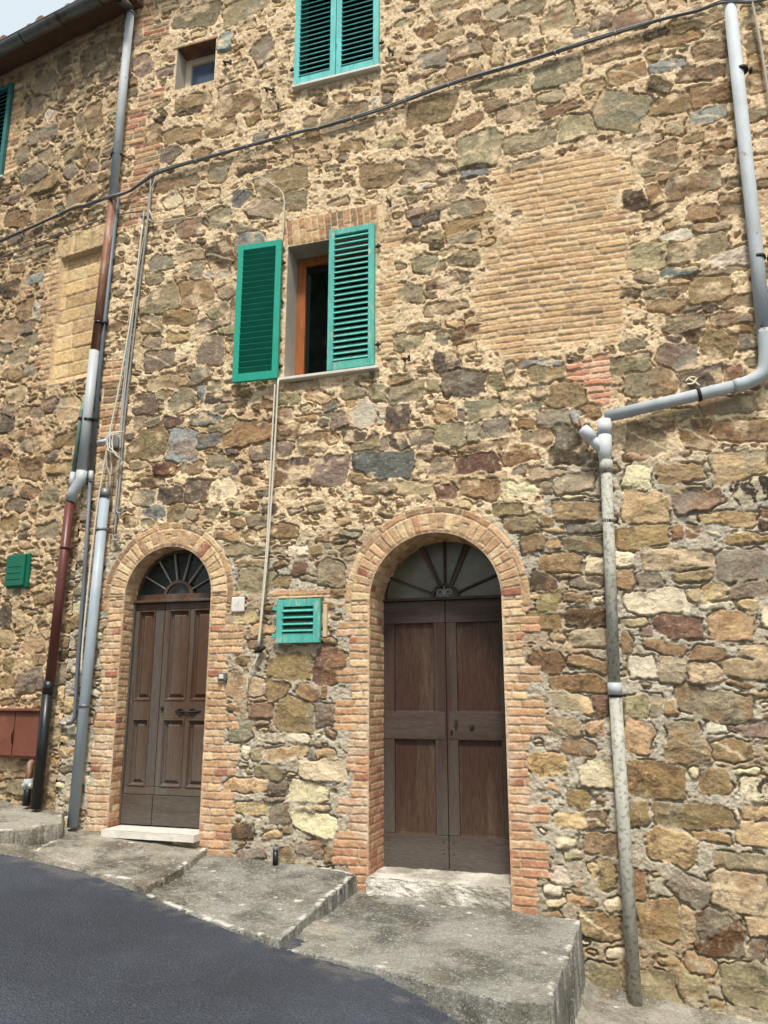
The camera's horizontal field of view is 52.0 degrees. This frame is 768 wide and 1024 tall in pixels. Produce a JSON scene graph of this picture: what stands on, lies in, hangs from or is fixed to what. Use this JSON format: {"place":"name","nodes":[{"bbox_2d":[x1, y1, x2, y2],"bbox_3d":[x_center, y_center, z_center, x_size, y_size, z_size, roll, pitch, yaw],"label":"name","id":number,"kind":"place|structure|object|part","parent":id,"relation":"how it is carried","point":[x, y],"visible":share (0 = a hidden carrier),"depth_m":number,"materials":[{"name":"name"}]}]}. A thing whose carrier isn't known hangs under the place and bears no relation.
{"place":"outdoors","nodes":[
{"label":"outdoors","id":0,"kind":"place"},
{"bbox_2d":[0,0,73,36],"label":"sky","id":1,"kind":"structure","parent":0,"point":[15,15],"materials":[{"name":"white"}]},
{"bbox_2d":[0,854,459,1023],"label":"road","id":2,"kind":"structure","parent":0,"point":[77,947],"depth_m":4.10,"materials":[{"name":"grey asphalt"}]},
{"bbox_2d":[0,826,767,1023],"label":"pavement","id":3,"kind":"structure","parent":0,"point":[601,1005],"depth_m":4.93,"materials":[{"name":"concrete"}]},
{"bbox_2d":[0,800,64,844],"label":"stone slab","id":4,"kind":"structure","parent":3,"relation":"on","point":[21,824],"depth_m":6.22,"materials":[{"name":"concrete"}]},
{"bbox_2d":[21,759,34,805],"bbox_3d":[-3.041,2.314,6.768,0.098,0.390,0.109,-4,-14,17],"label":"gas riser","id":5,"kind":"object","parent":4,"relation":"on","point":[27,785],"visible":0.93,"depth_m":6.72,"materials":[{"name":"brown metal"}]},
{"bbox_2d":[0,0,143,810],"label":"neighbour house","id":6,"kind":"structure","parent":3,"relation":"on","point":[59,76],"depth_m":8.06,"materials":[{"name":"brown stone"}]},
{"bbox_2d":[0,82,13,180],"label":"window","id":7,"kind":"structure","parent":6,"relation":"in","point":[5,111],"depth_m":9.00,"materials":[{"name":"teal paint"}]},
{"bbox_2d":[0,708,39,758],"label":"meter cabinet","id":8,"kind":"object","parent":6,"relation":"attached to","point":[19,727],"visible":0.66,"depth_m":6.92,"materials":[{"name":"brown metal"}]},
{"bbox_3d":[-3.550,1.992,7.083,0.614,0.361,0.012,-6,-14,25],"label":"cabinet door","id":9,"kind":"part","parent":8,"relation":"part of","materials":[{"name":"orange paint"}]},
{"bbox_3d":[-3.131,1.947,6.890,0.289,0.361,0.012,-6,-14,25],"label":"cabinet door","id":10,"kind":"part","parent":8,"relation":"part of","materials":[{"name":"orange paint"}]},
{"bbox_2d":[0,210,142,257],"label":"cable","id":11,"kind":"object","parent":6,"relation":"attached to","point":[67,232],"visible":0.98,"depth_m":8.13,"materials":[{"name":"black rubber"}]},
{"bbox_2d":[30,0,134,808],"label":"drainpipe","id":12,"kind":"object","parent":6,"relation":"attached to","point":[78,483],"visible":1,"depth_m":7.29,"materials":[{"name":"metal"}]},
{"bbox_2d":[68,400,83,487],"bbox_3d":[-2.852,-0.642,7.377,0.121,0.871,0.089,2,-13,-11],"label":"branch pipe","id":13,"kind":"object","parent":12,"relation":"attached to","point":[72,476],"visible":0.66,"depth_m":7.34,"materials":[{"name":"grey plastic"}]},
{"bbox_2d":[59,197,119,725],"bbox_3d":[-2.725,-0.678,7.345,0.180,5.160,0.044,-6,-14,23],"label":"conduit","id":14,"kind":"object","parent":6,"relation":"attached to","point":[93,444],"visible":0.95,"depth_m":7.25,"materials":[{"name":"grey plastic"}]},
{"bbox_2d":[34,828,206,893],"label":"stone slab","id":15,"kind":"structure","parent":3,"relation":"on","point":[113,862],"depth_m":5.85,"materials":[{"name":"concrete"}]},
{"bbox_2d":[101,824,200,842],"bbox_3d":[-1.840,2.611,6.412,0.856,0.057,0.323,-4,-14,17],"label":"doorstep","id":16,"kind":"object","parent":15,"relation":"on","point":[160,833],"visible":0.88,"depth_m":6.32,"materials":[{"name":"white stone"}]},
{"bbox_2d":[99,841,384,902],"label":"dry leaves","id":17,"kind":"object","parent":3,"relation":"on","point":[214,867],"visible":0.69,"depth_m":5.70,"materials":[{"name":"brown plant"}]},
{"bbox_2d":[146,854,356,948],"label":"stone slab","id":18,"kind":"structure","parent":3,"relation":"on","point":[288,903],"depth_m":5.27,"materials":[{"name":"concrete"}]},
{"bbox_2d":[272,846,278,865],"bbox_3d":[-0.818,2.600,5.933,0.046,0.148,0.046,-4,-14,17],"label":"black peg","id":19,"kind":"object","parent":18,"relation":"on","point":[275,855],"visible":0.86,"depth_m":5.92,"materials":[{"name":"black metal"}]},
{"bbox_2d":[55,0,767,1022],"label":"stone house","id":20,"kind":"structure","parent":3,"relation":"on","point":[533,264],"depth_m":6.37,"materials":[{"name":"stone"}]},
{"bbox_2d":[67,488,111,827],"bbox_3d":[-2.539,1.196,6.822,0.166,2.879,0.099,-4,-14,17],"label":"protective tube","id":21,"kind":"object","parent":20,"relation":"attached to","point":[101,530],"visible":1,"depth_m":6.77,"materials":[{"name":"grey plastic"}]},
{"bbox_2d":[97,431,123,490],"bbox_3d":[-2.503,-0.457,7.197,0.316,0.556,0.112,-4,-14,17],"label":"junction box","id":22,"kind":"object","parent":20,"relation":"attached to","point":[111,441],"visible":1,"depth_m":7.19,"materials":[{"name":"grey plastic"}]},
{"bbox_2d":[80,225,142,674],"bbox_3d":[-2.501,-0.699,7.274,0.299,4.319,0.018,-4,-14,17],"label":"rope","id":23,"kind":"object","parent":20,"relation":"attached to","point":[86,603],"visible":0.97,"depth_m":7.22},
{"bbox_2d":[112,534,120,540],"bbox_3d":[-2.381,0.230,7.045,0.087,0.075,0.062,-4,-14,17],"label":"wall hook","id":24,"kind":"object","parent":20,"relation":"attached to","point":[118,535],"depth_m":7.02,"materials":[{"name":"grey metal"}]},
{"bbox_2d":[116,507,123,513],"bbox_3d":[-2.365,-0.011,7.095,0.087,0.075,0.062,-4,-14,17],"label":"wall hook","id":25,"kind":"object","parent":20,"relation":"attached to","point":[121,512],"depth_m":7.07,"materials":[{"name":"grey metal"}]},
{"bbox_2d":[118,550,210,827],"bbox_3d":[-1.818,1.454,6.795,0.952,2.357,0.105,-4,-14,17],"label":"panelled door","id":26,"kind":"structure","parent":20,"relation":"in","point":[161,774],"depth_m":6.78,"materials":[{"name":"brown wood"}]},
{"bbox_2d":[173,36,220,89],"bbox_3d":[-1.882,-4.534,8.146,0.540,0.560,0.269,-4,-14,17],"label":"window","id":27,"kind":"structure","parent":20,"relation":"in","point":[195,65],"depth_m":8.21,"materials":[{"name":"grey paint"}]},
{"bbox_2d":[154,177,284,240],"bbox_3d":[-1.579,-2.762,7.467,1.395,0.762,0.010,-4,-14,17],"label":"cord","id":28,"kind":"object","parent":20,"relation":"attached to","point":[228,195],"visible":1,"depth_m":7.47,"materials":[{"name":"plastic"}]},
{"bbox_2d":[217,673,226,680],"bbox_3d":[-1.327,1.348,6.449,0.075,0.065,0.039,-4,-14,17],"label":"doorbell","id":29,"kind":"object","parent":20,"relation":"attached to","point":[222,677],"visible":1,"depth_m":6.43,"materials":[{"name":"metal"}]},
{"bbox_2d":[223,59,231,65],"bbox_3d":[-1.570,-4.453,7.843,0.079,0.086,0.160,6,-14,-24],"label":"iron hook","id":30,"kind":"object","parent":20,"relation":"attached to","point":[229,62],"visible":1,"depth_m":7.80,"materials":[{"name":"black metal"}]},
{"bbox_2d":[231,597,244,611],"bbox_3d":[-1.214,0.770,6.556,0.120,0.125,0.024,-4,-14,17],"label":"house plaque","id":31,"kind":"object","parent":20,"relation":"attached to","point":[238,604],"visible":1,"depth_m":6.54,"materials":[{"name":"stone"}]},
{"bbox_2d":[246,379,278,694],"bbox_3d":[-1.007,0.158,6.597,0.217,2.673,0.068,-4,-14,17],"label":"rope","id":32,"kind":"object","parent":20,"relation":"hanging from","point":[259,649],"visible":1,"depth_m":6.58,"materials":[{"name":"beige fabric"}]},
{"bbox_2d":[264,87,274,92],"bbox_3d":[-1.117,-4.055,7.601,0.082,0.106,0.168,7,-15,-27],"label":"iron hook","id":33,"kind":"object","parent":20,"relation":"attached to","point":[270,89],"visible":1,"depth_m":7.56,"materials":[{"name":"black metal"}]},
{"bbox_2d":[272,595,327,642],"bbox_3d":[-0.678,0.865,6.342,0.460,0.377,0.088,-4,-14,17],"label":"vent window","id":34,"kind":"structure","parent":20,"relation":"in","point":[297,620],"depth_m":6.32,"materials":[{"name":"teal wood"}]},
{"bbox_2d":[232,222,380,383],"bbox_3d":[-0.634,-1.797,7.071,1.350,1.382,0.418,-4,-14,17],"label":"window","id":35,"kind":"structure","parent":20,"relation":"in","point":[330,329],"depth_m":7.05,"materials":[{"name":"teal paint"}]},
{"bbox_2d":[290,0,383,91],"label":"window","id":36,"kind":"structure","parent":20,"relation":"in","point":[335,40],"depth_m":7.59,"materials":[{"name":"teal paint"}]},
{"bbox_2d":[0,0,767,242],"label":"cable bundle","id":37,"kind":"object","parent":20,"relation":"attached to","point":[614,33],"visible":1,"depth_m":7.11,"materials":[{"name":"black rubber"}]},
{"bbox_2d":[112,177,156,536],"bbox_3d":[-2.349,-1.554,7.438,0.207,3.629,0.018,-4,-14,17],"label":"cable drop","id":38,"kind":"object","parent":37,"relation":"hanging from","point":[124,392],"visible":0.98,"depth_m":7.42,"materials":[{"name":"grey plastic"}]},
{"bbox_2d":[751,2,767,95],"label":"cable","id":39,"kind":"object","parent":37,"relation":"hanging from","point":[760,43],"visible":1,"depth_m":6.17,"materials":[{"name":"grey plastic"}]},
{"bbox_2d":[387,46,393,55],"bbox_3d":[0.054,-4.228,7.273,0.060,0.126,0.136,2,-13,-8],"label":"iron hook","id":40,"kind":"object","parent":20,"relation":"attached to","point":[390,50],"visible":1,"depth_m":7.22,"materials":[{"name":"black metal"}]},
{"bbox_2d":[383,541,510,874],"bbox_3d":[0.500,1.450,6.264,1.144,2.677,0.090,-4,-14,17],"label":"double door","id":41,"kind":"structure","parent":20,"relation":"in","point":[445,787],"depth_m":6.23,"materials":[{"name":"brown wood"}]},
{"bbox_2d":[578,3,767,1006],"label":"drainpipe","id":42,"kind":"object","parent":20,"relation":"attached to","point":[600,442],"visible":0.99,"depth_m":5.67,"materials":[{"name":"metal"}]},
{"bbox_2d":[287,890,584,1023],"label":"stone slab","id":43,"kind":"structure","parent":3,"relation":"on","point":[465,965],"depth_m":4.56,"materials":[{"name":"concrete"}]},
{"bbox_2d":[366,867,511,911],"bbox_3d":[0.439,2.765,5.763,1.055,0.205,0.483,-4,-14,17],"label":"doorstep","id":44,"kind":"object","parent":43,"relation":"on","point":[475,890],"visible":0.64,"depth_m":5.60,"materials":[{"name":"stone"}]}
]}

